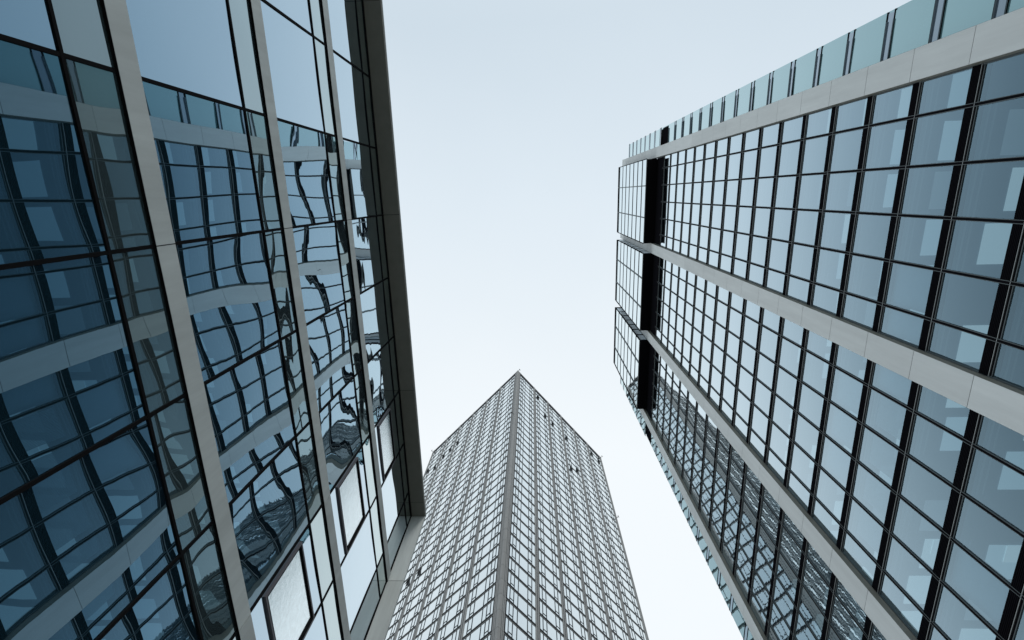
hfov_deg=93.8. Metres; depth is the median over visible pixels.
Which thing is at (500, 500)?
window
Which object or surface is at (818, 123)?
window
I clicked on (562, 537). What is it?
window
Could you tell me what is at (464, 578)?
window
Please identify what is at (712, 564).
corner window
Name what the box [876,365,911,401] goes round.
window
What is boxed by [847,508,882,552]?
window
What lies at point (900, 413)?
window
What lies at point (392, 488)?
window
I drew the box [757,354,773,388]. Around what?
window
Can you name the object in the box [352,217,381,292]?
window
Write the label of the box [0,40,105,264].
window
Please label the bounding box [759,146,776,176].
window
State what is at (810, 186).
window
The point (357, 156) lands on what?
window
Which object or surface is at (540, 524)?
window
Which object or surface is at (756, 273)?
window
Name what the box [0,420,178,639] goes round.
window
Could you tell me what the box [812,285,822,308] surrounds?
window
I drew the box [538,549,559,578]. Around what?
window
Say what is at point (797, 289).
window
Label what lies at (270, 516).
window
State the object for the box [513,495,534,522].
window
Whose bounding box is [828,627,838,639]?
window
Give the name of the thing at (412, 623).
window
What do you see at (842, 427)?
window
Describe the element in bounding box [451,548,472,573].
window
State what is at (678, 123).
corner window
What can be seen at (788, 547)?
window
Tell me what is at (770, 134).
window
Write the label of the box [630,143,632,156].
corner window
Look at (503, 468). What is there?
window
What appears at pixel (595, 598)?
window
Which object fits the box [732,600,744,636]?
corner window
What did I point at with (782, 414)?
window
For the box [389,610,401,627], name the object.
window
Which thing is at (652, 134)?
corner window
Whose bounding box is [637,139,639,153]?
corner window
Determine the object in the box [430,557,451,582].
window
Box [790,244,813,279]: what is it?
window
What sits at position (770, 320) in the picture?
window
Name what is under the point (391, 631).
window
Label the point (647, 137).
corner window
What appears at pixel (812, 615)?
window
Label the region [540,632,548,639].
window
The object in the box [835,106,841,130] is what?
window
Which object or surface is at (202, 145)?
window
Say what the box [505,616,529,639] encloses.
window
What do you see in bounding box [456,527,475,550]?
window
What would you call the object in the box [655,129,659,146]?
corner window
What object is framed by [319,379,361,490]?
window
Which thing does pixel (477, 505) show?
window
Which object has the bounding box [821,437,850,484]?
window
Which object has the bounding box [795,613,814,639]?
window
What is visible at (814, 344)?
window
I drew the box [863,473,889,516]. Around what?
window
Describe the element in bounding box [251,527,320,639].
window
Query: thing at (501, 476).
window
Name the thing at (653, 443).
corner window
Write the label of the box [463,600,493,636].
window
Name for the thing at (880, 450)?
window
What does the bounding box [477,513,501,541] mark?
window
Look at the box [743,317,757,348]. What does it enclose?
window
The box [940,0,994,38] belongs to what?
corner window
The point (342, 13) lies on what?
window
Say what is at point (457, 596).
window
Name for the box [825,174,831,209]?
window
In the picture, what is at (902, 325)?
window
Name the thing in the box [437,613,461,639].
window
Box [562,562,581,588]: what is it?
window
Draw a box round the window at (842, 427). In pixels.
[825,406,856,450]
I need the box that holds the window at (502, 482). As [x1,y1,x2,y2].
[484,479,504,501]
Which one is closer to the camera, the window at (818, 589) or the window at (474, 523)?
the window at (818, 589)
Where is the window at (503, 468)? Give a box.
[486,464,505,486]
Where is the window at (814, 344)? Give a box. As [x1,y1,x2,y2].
[807,331,821,356]
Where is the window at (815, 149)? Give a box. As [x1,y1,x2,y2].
[802,136,827,173]
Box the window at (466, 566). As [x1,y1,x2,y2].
[449,559,470,585]
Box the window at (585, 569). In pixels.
[582,563,600,587]
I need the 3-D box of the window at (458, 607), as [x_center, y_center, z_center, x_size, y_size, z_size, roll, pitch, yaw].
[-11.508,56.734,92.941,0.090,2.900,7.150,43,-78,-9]
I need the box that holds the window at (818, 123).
[806,109,831,136]
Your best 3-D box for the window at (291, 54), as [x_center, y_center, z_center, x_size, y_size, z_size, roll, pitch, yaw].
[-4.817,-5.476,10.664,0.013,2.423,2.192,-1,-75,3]
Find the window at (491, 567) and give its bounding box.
[470,558,497,589]
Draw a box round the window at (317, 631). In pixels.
[304,605,326,639]
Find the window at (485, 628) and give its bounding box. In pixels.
[464,617,491,639]
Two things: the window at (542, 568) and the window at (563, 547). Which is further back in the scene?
the window at (563, 547)
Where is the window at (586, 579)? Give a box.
[583,573,602,599]
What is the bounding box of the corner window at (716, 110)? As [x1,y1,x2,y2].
[711,99,721,125]
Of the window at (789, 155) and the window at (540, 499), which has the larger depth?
the window at (540, 499)
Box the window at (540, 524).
[538,520,556,544]
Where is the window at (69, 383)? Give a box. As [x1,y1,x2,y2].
[0,255,145,497]
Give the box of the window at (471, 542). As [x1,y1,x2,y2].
[453,537,474,562]
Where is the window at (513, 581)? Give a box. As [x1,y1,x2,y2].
[508,572,535,607]
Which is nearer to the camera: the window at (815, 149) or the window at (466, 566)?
the window at (815, 149)
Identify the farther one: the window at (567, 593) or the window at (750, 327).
the window at (567, 593)
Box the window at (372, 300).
[360,282,387,361]
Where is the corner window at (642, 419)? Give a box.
[641,415,644,433]
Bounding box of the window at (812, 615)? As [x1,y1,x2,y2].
[799,587,823,639]
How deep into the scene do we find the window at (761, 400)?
42.25 m
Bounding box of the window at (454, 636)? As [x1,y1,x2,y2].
[446,627,460,639]
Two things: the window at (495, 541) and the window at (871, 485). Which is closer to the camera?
the window at (871, 485)
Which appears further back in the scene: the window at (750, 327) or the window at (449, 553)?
the window at (449, 553)
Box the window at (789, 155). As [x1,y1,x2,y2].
[778,142,799,174]
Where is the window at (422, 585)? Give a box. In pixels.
[407,577,428,602]
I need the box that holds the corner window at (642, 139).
[641,137,644,152]
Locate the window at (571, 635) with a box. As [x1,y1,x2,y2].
[567,627,580,639]
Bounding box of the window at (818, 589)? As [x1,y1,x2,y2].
[803,560,828,613]
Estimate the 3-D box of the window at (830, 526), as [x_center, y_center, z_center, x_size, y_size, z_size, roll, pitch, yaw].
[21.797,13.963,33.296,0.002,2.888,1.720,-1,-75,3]
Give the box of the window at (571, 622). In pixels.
[566,612,588,639]
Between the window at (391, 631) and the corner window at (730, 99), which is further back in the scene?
the window at (391, 631)
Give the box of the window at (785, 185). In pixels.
[775,176,795,207]
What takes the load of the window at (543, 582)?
in the corner skyscraper
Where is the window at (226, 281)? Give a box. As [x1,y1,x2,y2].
[176,233,279,381]
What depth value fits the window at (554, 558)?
108.92 m
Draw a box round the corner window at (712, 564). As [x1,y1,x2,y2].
[708,550,717,581]
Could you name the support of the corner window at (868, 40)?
in the gridded glass tower
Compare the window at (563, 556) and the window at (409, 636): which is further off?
the window at (563, 556)
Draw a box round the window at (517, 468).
[515,464,533,487]
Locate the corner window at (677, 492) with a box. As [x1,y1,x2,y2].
[674,482,680,504]
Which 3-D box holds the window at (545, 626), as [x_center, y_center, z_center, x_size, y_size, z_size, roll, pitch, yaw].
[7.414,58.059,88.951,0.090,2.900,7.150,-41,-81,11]
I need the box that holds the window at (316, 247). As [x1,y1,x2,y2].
[293,223,344,322]
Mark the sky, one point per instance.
(515, 122)
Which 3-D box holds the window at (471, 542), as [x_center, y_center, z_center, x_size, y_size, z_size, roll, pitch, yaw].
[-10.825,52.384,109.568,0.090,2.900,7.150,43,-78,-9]
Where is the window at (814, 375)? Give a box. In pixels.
[802,352,825,394]
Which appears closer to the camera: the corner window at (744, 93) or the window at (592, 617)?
the corner window at (744, 93)
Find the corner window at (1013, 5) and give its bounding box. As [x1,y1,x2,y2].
[1006,0,1023,13]
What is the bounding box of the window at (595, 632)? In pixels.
[590,622,607,639]
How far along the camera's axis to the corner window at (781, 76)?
39.04 m
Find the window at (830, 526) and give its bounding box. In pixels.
[813,500,838,542]
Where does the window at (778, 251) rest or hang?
in the gridded glass tower
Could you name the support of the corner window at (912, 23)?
in the gridded glass tower
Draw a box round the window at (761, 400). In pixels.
[754,380,770,415]
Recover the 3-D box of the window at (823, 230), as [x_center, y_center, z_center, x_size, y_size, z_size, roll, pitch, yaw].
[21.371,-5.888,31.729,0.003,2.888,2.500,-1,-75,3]
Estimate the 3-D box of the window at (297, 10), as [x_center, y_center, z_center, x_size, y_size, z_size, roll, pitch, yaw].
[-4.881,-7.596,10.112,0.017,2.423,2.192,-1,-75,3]
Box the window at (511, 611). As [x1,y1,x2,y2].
[506,601,535,639]
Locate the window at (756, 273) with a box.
[749,264,763,284]
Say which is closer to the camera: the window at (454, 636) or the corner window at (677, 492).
the corner window at (677, 492)
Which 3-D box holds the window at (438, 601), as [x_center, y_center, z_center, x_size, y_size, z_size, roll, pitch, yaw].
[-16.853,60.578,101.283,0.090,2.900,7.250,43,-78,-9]
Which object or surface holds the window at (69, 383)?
in the glass office building
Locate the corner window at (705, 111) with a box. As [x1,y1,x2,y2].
[701,105,709,129]
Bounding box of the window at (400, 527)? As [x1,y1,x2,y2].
[388,505,406,569]
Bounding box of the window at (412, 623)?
[396,614,418,639]
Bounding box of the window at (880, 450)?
[869,434,897,479]
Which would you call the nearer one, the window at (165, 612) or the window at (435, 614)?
the window at (165, 612)
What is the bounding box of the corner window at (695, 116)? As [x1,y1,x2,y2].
[691,110,699,133]
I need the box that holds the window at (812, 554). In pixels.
[807,543,831,584]
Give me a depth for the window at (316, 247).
11.66 m
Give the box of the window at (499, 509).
[479,504,502,530]
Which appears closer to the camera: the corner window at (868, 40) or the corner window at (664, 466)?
the corner window at (868, 40)
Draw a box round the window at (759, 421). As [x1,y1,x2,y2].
[751,406,767,441]
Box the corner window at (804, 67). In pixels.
[792,51,815,94]
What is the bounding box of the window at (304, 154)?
[277,120,334,225]
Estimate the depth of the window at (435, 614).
98.00 m
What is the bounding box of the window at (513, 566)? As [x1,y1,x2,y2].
[509,559,534,592]
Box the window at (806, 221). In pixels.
[794,211,817,244]
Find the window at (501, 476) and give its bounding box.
[485,471,505,493]
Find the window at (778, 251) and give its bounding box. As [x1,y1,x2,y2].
[768,240,787,271]
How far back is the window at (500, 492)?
117.77 m
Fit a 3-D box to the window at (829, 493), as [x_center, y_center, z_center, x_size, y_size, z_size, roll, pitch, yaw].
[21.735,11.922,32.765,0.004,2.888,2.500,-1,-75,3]
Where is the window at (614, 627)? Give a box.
[609,618,628,639]
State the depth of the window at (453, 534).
121.29 m
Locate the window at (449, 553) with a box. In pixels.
[433,547,453,570]
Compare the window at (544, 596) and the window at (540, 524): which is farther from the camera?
the window at (540, 524)
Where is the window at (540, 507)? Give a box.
[538,502,555,525]
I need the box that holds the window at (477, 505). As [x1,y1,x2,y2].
[462,500,480,521]
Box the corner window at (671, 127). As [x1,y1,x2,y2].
[669,122,674,141]
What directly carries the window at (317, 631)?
in the glass office building
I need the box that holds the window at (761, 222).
[753,208,769,236]
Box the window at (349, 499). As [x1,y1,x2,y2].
[331,448,368,564]
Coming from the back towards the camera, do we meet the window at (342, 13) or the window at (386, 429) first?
the window at (386, 429)
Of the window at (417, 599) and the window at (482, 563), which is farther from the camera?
the window at (417, 599)
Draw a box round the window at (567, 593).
[564,586,585,615]
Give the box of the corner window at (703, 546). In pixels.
[698,530,706,558]
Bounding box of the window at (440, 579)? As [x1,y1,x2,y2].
[427,569,448,594]
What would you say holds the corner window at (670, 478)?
in the gridded glass tower
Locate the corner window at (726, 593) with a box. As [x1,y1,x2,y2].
[720,574,730,606]
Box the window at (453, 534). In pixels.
[438,528,457,550]
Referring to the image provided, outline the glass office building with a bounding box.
[0,0,425,639]
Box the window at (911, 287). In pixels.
[891,264,932,312]
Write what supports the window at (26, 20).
in the glass office building
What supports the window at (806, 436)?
in the gridded glass tower
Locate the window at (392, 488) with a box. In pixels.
[381,455,403,541]
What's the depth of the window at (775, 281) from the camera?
39.61 m
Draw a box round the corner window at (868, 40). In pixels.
[849,15,886,72]
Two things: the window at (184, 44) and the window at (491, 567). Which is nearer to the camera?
the window at (184, 44)
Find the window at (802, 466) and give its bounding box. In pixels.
[791,444,813,489]
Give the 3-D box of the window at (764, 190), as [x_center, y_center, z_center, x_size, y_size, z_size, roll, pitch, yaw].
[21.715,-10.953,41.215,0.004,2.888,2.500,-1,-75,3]
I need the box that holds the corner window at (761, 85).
[753,75,768,109]
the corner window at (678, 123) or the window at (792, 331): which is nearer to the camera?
the window at (792, 331)
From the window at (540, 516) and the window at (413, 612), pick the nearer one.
the window at (413, 612)
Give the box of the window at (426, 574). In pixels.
[410,566,431,591]
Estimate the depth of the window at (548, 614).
92.28 m
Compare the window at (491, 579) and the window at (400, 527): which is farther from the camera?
the window at (491, 579)
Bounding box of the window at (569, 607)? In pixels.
[565,598,586,628]
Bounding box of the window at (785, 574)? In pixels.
[777,553,796,601]
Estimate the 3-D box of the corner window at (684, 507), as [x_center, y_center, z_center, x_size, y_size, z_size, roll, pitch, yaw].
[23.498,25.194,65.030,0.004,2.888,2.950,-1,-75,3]
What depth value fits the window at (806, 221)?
35.03 m
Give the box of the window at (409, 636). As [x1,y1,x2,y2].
[401,628,414,639]
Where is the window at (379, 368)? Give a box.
[368,343,393,424]
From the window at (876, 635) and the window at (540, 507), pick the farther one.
the window at (540, 507)
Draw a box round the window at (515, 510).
[512,503,534,532]
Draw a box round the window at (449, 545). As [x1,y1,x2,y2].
[436,537,455,559]
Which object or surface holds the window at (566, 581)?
in the corner skyscraper
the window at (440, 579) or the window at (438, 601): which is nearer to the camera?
the window at (438, 601)
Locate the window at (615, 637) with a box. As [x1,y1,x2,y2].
[612,632,619,639]
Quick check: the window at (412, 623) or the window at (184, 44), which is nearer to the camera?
the window at (184, 44)
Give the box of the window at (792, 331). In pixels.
[783,319,802,345]
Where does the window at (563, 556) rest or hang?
in the corner skyscraper
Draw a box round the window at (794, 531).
[783,513,803,547]
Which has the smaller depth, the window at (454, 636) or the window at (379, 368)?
the window at (379, 368)
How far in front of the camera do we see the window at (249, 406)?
8.74 m
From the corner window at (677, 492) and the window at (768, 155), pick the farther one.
the corner window at (677, 492)
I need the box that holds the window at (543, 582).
[539,574,561,604]
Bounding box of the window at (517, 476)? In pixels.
[514,470,534,496]
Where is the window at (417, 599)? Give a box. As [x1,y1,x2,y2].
[403,590,424,614]
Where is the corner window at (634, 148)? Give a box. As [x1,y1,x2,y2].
[633,142,635,155]
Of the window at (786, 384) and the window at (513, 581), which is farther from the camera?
the window at (513, 581)
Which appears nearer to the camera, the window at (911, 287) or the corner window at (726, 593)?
the window at (911, 287)
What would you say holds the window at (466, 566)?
in the corner skyscraper
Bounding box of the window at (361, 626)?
[350,571,379,639]
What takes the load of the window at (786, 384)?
in the gridded glass tower
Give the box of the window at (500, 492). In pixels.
[482,487,503,511]
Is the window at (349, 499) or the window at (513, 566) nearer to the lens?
the window at (349, 499)
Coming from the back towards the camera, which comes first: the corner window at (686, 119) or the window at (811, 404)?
the corner window at (686, 119)
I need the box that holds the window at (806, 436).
[794,415,818,459]
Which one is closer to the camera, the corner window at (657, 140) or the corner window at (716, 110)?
the corner window at (716, 110)
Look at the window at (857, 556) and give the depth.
30.14 m
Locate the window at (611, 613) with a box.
[607,606,627,633]
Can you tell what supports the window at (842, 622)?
in the gridded glass tower
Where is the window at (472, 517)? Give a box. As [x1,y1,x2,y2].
[460,508,479,530]
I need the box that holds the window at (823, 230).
[820,212,825,246]
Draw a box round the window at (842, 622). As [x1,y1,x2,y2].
[831,597,862,639]
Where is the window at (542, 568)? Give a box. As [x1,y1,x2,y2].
[539,562,560,591]
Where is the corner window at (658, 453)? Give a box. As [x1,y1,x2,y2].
[656,446,660,463]
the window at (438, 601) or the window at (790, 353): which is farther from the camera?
the window at (438, 601)
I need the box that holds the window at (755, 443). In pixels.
[750,431,764,458]
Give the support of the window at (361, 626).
in the glass office building
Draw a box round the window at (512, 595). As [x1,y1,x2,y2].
[507,586,535,623]
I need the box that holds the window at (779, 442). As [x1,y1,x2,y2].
[769,423,788,463]
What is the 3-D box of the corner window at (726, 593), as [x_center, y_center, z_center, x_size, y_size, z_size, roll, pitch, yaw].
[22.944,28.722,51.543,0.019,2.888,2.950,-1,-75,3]
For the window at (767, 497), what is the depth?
40.94 m
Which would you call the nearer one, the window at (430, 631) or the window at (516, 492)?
the window at (430, 631)
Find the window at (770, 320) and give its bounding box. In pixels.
[762,309,779,332]
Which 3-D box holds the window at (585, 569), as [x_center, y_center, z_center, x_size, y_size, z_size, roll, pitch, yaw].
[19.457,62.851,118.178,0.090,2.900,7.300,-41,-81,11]
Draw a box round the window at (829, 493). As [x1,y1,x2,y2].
[816,469,843,521]
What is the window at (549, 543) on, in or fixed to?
in the corner skyscraper
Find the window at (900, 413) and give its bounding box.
[876,396,905,439]
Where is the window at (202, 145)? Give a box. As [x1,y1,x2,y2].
[142,81,261,241]
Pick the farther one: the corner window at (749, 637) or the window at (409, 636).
the window at (409, 636)
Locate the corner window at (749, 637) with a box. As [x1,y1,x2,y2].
[747,628,753,639]
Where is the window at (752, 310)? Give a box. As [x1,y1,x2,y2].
[745,300,759,321]
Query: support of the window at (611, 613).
in the corner skyscraper
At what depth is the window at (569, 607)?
100.29 m
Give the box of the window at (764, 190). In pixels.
[756,178,772,206]
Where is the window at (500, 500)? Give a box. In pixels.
[480,495,502,521]
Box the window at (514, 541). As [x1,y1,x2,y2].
[511,535,534,566]
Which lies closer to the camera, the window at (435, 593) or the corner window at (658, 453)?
the corner window at (658, 453)
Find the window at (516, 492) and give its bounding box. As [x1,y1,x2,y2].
[514,487,534,513]
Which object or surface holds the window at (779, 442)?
in the gridded glass tower
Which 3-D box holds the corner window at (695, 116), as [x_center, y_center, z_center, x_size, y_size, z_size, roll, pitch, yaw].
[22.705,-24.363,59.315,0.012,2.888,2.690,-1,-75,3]
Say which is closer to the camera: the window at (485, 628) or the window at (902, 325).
the window at (902, 325)
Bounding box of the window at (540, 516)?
[538,511,556,535]
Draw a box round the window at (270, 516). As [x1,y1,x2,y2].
[229,440,308,608]
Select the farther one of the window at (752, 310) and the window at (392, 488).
the window at (752, 310)
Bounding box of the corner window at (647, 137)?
[645,135,648,150]
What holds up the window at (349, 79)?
in the glass office building
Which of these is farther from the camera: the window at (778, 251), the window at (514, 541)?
the window at (514, 541)
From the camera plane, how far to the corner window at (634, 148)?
93.30 m
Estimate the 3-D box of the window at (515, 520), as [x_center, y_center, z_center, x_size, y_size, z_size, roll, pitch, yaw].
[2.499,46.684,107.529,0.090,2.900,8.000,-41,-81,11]
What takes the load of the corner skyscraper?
on the ground
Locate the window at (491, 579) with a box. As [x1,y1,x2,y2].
[468,570,496,604]
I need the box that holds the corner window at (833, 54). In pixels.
[818,35,847,84]
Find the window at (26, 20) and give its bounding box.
[0,0,57,50]
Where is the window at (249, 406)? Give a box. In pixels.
[204,342,294,503]
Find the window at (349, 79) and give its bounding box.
[333,52,368,144]
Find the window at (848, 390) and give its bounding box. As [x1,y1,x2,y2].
[835,371,862,414]
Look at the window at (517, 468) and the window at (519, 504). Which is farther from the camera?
the window at (517, 468)
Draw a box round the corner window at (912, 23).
[889,0,934,57]
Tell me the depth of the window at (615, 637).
106.61 m
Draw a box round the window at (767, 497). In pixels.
[763,488,779,517]
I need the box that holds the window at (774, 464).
[767,450,784,482]
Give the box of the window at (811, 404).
[798,384,823,427]
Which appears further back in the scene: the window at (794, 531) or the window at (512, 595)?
the window at (512, 595)
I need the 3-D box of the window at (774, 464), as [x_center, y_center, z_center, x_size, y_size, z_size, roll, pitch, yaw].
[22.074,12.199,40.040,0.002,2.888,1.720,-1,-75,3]
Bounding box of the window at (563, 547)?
[560,541,578,565]
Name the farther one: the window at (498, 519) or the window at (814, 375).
the window at (498, 519)
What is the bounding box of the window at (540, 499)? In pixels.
[537,493,554,516]
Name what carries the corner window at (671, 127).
in the gridded glass tower
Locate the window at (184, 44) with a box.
[126,0,242,106]
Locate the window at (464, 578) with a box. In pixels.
[445,571,468,599]
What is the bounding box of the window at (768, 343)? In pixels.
[760,327,777,361]
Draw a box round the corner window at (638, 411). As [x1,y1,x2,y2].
[637,409,640,423]
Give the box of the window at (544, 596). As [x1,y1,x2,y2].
[539,586,562,618]
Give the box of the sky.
[382,0,910,639]
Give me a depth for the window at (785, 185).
37.81 m
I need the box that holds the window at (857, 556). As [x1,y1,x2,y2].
[843,533,875,577]
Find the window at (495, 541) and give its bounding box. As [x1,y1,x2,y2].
[474,534,499,563]
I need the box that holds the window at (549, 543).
[538,529,557,555]
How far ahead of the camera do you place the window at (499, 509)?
111.18 m
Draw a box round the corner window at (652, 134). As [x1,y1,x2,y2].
[650,132,654,148]
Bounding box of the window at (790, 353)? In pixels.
[779,338,800,376]
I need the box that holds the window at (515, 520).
[511,512,534,543]
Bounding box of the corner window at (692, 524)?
[689,512,696,537]
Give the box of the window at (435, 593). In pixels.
[423,581,445,607]
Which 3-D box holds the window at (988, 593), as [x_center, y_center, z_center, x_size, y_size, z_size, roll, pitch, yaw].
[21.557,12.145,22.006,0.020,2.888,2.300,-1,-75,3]
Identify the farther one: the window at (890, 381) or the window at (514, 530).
the window at (514, 530)
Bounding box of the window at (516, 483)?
[514,478,534,504]
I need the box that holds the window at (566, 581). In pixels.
[563,574,583,601]
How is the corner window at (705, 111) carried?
in the gridded glass tower
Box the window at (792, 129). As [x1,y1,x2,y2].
[782,117,802,141]
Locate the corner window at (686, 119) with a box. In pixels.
[683,114,690,136]
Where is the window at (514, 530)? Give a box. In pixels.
[511,524,534,554]
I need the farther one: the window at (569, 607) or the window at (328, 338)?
the window at (569, 607)
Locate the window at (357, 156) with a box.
[343,140,375,217]
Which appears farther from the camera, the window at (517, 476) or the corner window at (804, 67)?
the window at (517, 476)
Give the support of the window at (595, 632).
in the corner skyscraper
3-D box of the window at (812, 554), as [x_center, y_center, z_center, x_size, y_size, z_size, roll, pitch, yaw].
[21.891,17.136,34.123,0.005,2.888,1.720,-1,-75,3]
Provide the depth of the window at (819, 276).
33.38 m
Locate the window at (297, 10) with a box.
[266,0,311,32]
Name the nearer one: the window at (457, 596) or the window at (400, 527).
the window at (400, 527)
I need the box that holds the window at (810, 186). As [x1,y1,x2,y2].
[798,175,822,208]
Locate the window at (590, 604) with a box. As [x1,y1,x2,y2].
[586,596,606,623]
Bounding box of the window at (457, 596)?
[443,584,466,612]
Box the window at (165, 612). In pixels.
[101,559,199,639]
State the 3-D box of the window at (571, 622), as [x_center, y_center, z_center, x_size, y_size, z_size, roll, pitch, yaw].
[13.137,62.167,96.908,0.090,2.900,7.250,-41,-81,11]
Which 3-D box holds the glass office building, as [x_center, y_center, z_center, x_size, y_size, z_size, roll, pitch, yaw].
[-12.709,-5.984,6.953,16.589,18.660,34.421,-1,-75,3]
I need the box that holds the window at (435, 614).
[416,606,440,635]
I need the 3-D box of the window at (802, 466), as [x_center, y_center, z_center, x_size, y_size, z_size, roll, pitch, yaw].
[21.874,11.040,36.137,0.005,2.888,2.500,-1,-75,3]
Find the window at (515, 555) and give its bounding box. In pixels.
[510,546,534,578]
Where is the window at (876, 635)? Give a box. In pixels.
[871,625,883,639]
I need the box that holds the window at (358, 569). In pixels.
[341,512,375,630]
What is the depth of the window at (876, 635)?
28.48 m
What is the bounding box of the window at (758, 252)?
[750,237,766,265]
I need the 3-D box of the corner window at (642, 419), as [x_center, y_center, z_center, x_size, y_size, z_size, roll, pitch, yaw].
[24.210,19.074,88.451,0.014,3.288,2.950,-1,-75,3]
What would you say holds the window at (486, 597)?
in the corner skyscraper
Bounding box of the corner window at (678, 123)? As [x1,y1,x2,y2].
[675,119,681,139]
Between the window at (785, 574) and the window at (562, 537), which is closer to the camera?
the window at (785, 574)
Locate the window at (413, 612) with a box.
[399,602,421,628]
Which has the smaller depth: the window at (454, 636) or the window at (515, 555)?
the window at (454, 636)
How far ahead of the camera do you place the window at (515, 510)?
110.96 m
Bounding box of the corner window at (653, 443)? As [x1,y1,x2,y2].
[651,434,655,451]
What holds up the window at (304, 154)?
in the glass office building
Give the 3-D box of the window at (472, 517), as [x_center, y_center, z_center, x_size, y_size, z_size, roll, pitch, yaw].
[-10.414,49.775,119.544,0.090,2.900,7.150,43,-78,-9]
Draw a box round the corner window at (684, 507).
[681,496,688,520]
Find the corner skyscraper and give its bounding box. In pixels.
[385,369,648,639]
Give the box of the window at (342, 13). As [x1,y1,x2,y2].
[327,0,361,69]
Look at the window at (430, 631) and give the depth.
94.78 m
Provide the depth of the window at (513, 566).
94.24 m
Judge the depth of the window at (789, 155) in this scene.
37.16 m
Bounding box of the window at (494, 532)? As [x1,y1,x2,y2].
[476,522,501,551]
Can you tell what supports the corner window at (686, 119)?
in the gridded glass tower
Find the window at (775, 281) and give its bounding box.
[766,270,784,293]
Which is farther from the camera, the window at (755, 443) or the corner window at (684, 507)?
the corner window at (684, 507)
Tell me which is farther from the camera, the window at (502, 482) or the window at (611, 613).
the window at (502, 482)
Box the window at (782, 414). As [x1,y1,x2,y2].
[772,396,792,435]
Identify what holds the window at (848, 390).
in the gridded glass tower
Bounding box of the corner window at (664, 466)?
[662,456,666,474]
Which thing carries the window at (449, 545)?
in the corner skyscraper
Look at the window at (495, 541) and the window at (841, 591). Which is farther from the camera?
the window at (495, 541)
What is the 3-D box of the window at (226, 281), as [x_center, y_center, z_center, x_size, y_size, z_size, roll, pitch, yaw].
[-4.832,-0.348,8.375,0.014,2.423,2.192,-1,-75,3]
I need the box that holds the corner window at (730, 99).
[723,91,735,121]
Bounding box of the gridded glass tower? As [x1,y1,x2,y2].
[613,0,1023,639]
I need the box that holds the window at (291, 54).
[260,0,323,130]
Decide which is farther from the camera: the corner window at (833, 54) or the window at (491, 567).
the window at (491, 567)
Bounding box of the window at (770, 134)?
[762,124,778,146]
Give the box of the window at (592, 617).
[588,609,609,638]
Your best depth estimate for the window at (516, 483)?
121.04 m
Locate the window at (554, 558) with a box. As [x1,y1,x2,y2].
[539,540,558,566]
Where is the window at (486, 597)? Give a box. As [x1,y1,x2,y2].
[465,584,495,620]
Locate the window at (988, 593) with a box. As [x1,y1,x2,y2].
[950,547,1008,625]
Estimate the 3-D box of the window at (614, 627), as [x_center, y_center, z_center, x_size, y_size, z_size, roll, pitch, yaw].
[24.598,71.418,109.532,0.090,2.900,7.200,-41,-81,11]
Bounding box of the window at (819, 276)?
[816,249,823,283]
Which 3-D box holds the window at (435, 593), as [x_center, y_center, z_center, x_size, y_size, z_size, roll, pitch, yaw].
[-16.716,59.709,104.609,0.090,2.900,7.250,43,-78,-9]
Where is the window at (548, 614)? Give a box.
[540,601,563,634]
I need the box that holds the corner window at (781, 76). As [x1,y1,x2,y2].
[771,64,790,102]
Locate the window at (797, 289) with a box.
[787,277,808,302]
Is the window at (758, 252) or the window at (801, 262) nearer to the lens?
the window at (801, 262)
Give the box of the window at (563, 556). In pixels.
[561,552,580,577]
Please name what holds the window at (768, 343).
in the gridded glass tower
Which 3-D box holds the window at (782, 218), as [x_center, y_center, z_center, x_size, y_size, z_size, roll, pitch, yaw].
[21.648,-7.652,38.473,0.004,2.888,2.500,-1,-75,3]
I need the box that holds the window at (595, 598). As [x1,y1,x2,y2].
[585,585,605,612]
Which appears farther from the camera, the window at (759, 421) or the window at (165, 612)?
the window at (759, 421)
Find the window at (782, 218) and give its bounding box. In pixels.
[772,209,791,240]
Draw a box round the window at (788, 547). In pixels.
[780,528,800,575]
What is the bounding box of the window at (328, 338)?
[307,304,352,410]
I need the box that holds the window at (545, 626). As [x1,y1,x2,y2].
[540,616,563,639]
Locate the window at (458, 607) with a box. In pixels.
[439,598,464,628]
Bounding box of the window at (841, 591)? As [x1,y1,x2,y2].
[836,580,865,628]
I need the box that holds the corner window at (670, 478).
[668,468,672,489]
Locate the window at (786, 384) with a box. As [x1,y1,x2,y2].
[776,368,796,406]
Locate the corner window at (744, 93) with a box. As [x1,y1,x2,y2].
[736,84,750,116]
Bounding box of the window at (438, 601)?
[420,593,443,620]
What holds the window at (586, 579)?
in the corner skyscraper
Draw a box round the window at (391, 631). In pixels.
[385,622,397,639]
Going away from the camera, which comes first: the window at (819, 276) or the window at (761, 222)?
the window at (819, 276)
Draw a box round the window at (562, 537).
[559,532,577,555]
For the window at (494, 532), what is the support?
in the corner skyscraper
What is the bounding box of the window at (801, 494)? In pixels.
[788,473,809,509]
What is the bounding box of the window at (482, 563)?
[472,545,498,576]
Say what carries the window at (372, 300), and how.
in the glass office building
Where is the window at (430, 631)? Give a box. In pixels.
[415,620,437,639]
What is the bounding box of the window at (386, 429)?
[375,401,398,485]
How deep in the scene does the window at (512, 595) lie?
87.61 m
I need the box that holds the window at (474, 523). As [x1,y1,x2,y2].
[458,518,477,540]
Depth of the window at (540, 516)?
118.78 m
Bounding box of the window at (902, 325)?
[886,309,923,344]

